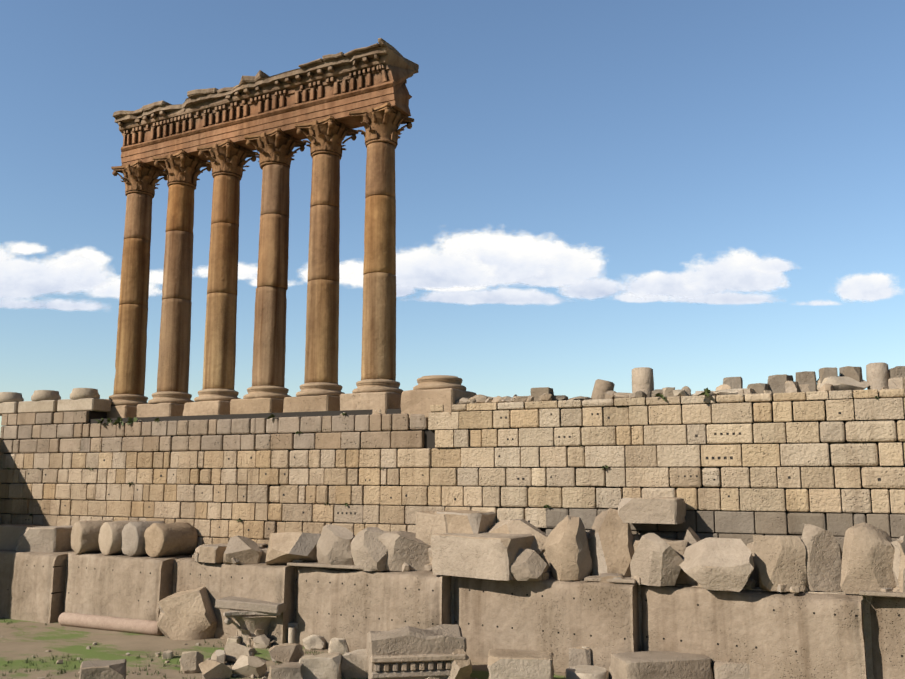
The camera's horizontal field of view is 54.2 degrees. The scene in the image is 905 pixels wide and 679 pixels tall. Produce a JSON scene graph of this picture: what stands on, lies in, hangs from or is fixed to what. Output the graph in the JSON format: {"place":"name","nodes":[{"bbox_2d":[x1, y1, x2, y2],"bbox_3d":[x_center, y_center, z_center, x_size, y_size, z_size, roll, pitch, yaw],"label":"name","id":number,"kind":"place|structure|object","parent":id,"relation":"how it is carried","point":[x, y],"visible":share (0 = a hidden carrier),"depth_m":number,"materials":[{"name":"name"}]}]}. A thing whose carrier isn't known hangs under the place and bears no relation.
{"place":"outdoors","nodes":[
{"label":"outdoors","id":0,"kind":"place"},
{"bbox_2d":[0,438,4,498],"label":"return wall","id":1,"kind":"structure","parent":0,"point":[1,439],"depth_m":66.74,"materials":[{"name":"brown stone"}]},
{"bbox_2d":[0,618,609,678],"bbox_3d":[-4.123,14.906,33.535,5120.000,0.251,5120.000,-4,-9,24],"label":"ground","id":2,"kind":"structure","parent":0,"point":[24,640],"depth_m":49.02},
{"bbox_2d":[58,612,163,635],"bbox_3d":[-21.424,17.833,55.463,8.559,0.853,0.859,-4,-10,26],"label":"fallen column shaft","id":3,"kind":"object","parent":2,"relation":"on","point":[136,626],"visible":0.9,"depth_m":55.06,"materials":[{"name":"beige stone"}]},
{"bbox_2d":[1,618,351,678],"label":"grass tufts","id":4,"kind":"object","parent":2,"relation":"on","point":[61,672],"visible":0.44,"depth_m":45.17,"materials":[{"name":"green plant"}]},
{"bbox_2d":[215,596,286,646],"bbox_3d":[-11.467,16.475,51.418,4.503,2.778,3.436,0,-9,0],"label":"fallen capital","id":5,"kind":"object","parent":2,"relation":"on","point":[249,619],"visible":0.62,"depth_m":50.34,"materials":[{"name":"stone"}]},
{"bbox_2d":[3,626,608,678],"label":"rubble stones","id":6,"kind":"object","parent":2,"relation":"on","point":[339,660],"visible":0.71,"depth_m":42.73,"materials":[{"name":"beige stone"}]},
{"bbox_2d":[0,587,749,678],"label":"ground rubble","id":7,"kind":"object","parent":2,"relation":"on","point":[187,615],"visible":0.48,"depth_m":40.94,"materials":[{"name":"stone"}]},
{"bbox_2d":[366,624,466,678],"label":"carved cornice fragment","id":8,"kind":"object","parent":2,"relation":"on","point":[407,652],"visible":0.9,"depth_m":41.77,"materials":[{"name":"stone"}]},
{"bbox_2d":[0,550,904,678],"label":"megalithic blocks","id":9,"kind":"structure","parent":2,"relation":"on","point":[777,635],"depth_m":45.49,"materials":[{"name":"stone"}]},
{"bbox_2d":[71,520,197,556],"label":"column drums","id":10,"kind":"object","parent":9,"relation":"on","point":[143,538],"visible":0.98,"depth_m":57.34,"materials":[{"name":"stone"}]},
{"bbox_2d":[0,497,904,597],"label":"ledge rubble","id":11,"kind":"object","parent":9,"relation":"on","point":[482,545],"visible":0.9,"depth_m":44.57,"materials":[{"name":"beige stone"}]},
{"bbox_2d":[287,562,904,597],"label":"ledge cover slabs","id":12,"kind":"structure","parent":9,"relation":"on","point":[595,578],"depth_m":43.56,"materials":[{"name":"beige stone"}]},
{"bbox_2d":[63,554,873,678],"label":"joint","id":13,"kind":"object","parent":2,"relation":"on","point":[866,601],"depth_m":41.00,"materials":[{"name":"stone"}]},
{"bbox_2d":[0,392,904,537],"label":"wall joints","id":14,"kind":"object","parent":13,"relation":"on","point":[429,438],"depth_m":52.21,"materials":[{"name":"brown stone"}]},
{"bbox_2d":[0,411,427,452],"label":"ashlar wall courses","id":15,"kind":"object","parent":14,"relation":"attached to","point":[36,437],"visible":0.98,"depth_m":58.74,"materials":[{"name":"beige stone"}]},
{"bbox_2d":[107,375,476,419],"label":"column bases","id":16,"kind":"object","parent":15,"relation":"on","point":[422,396],"visible":0.79,"depth_m":57.19,"materials":[{"name":"beige stone"}]},
{"bbox_2d":[113,142,395,394],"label":"column shafts","id":17,"kind":"object","parent":16,"relation":"on","point":[378,359],"depth_m":61.48,"materials":[{"name":"brown stone"}]},
{"bbox_2d":[111,102,413,198],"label":"column capitals","id":18,"kind":"object","parent":17,"relation":"on","point":[381,123],"visible":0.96,"depth_m":62.53,"materials":[{"name":"stone"}]},
{"bbox_2d":[113,38,418,169],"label":"entablature","id":19,"kind":"structure","parent":18,"relation":"on","point":[339,86],"depth_m":62.13,"materials":[{"name":"stone"}]},
{"bbox_2d":[0,389,904,554],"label":"ashlar wall","id":20,"kind":"structure","parent":14,"relation":"attached to","point":[437,489],"depth_m":49.44,"materials":[{"name":"stone"}]},
{"bbox_2d":[0,376,869,415],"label":"pale wall stones","id":21,"kind":"object","parent":20,"relation":"on","point":[80,399],"depth_m":64.61,"materials":[{"name":"beige stone"}]},
{"bbox_2d":[7,388,878,520],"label":"wall weeds","id":22,"kind":"object","parent":20,"relation":"attached to","point":[135,419],"depth_m":57.62,"materials":[{"name":"green plant"}]},
{"bbox_2d":[25,412,904,530],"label":"wall holes","id":23,"kind":"object","parent":20,"relation":"attached to","point":[731,457],"depth_m":48.73,"materials":[{"name":"grey"}]},
{"bbox_2d":[138,362,904,421],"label":"stone blocks","id":24,"kind":"structure","parent":20,"relation":"on","point":[878,378],"depth_m":48.03,"materials":[{"name":"beige stone"}]},
{"bbox_2d":[462,366,904,403],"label":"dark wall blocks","id":25,"kind":"structure","parent":20,"relation":"on","point":[775,384],"depth_m":45.59,"materials":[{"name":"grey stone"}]},
{"bbox_2d":[546,508,904,551],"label":"grey ashlar wall courses","id":26,"kind":"object","parent":14,"relation":"attached to","point":[724,524],"visible":0.4,"depth_m":44.03,"materials":[{"name":"grey stone"}]},
{"bbox_2d":[0,223,899,311],"bbox_3d":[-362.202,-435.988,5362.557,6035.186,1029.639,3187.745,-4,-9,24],"label":"cloud","id":27,"kind":"structure","parent":0,"point":[460,268],"depth_m":5125.21,"materials":[{"name":"white"}]},
{"bbox_2d":[0,0,904,431],"label":"sky","id":28,"kind":"structure","parent":0,"point":[665,136],"materials":[{"name":"blue"}]}
]}

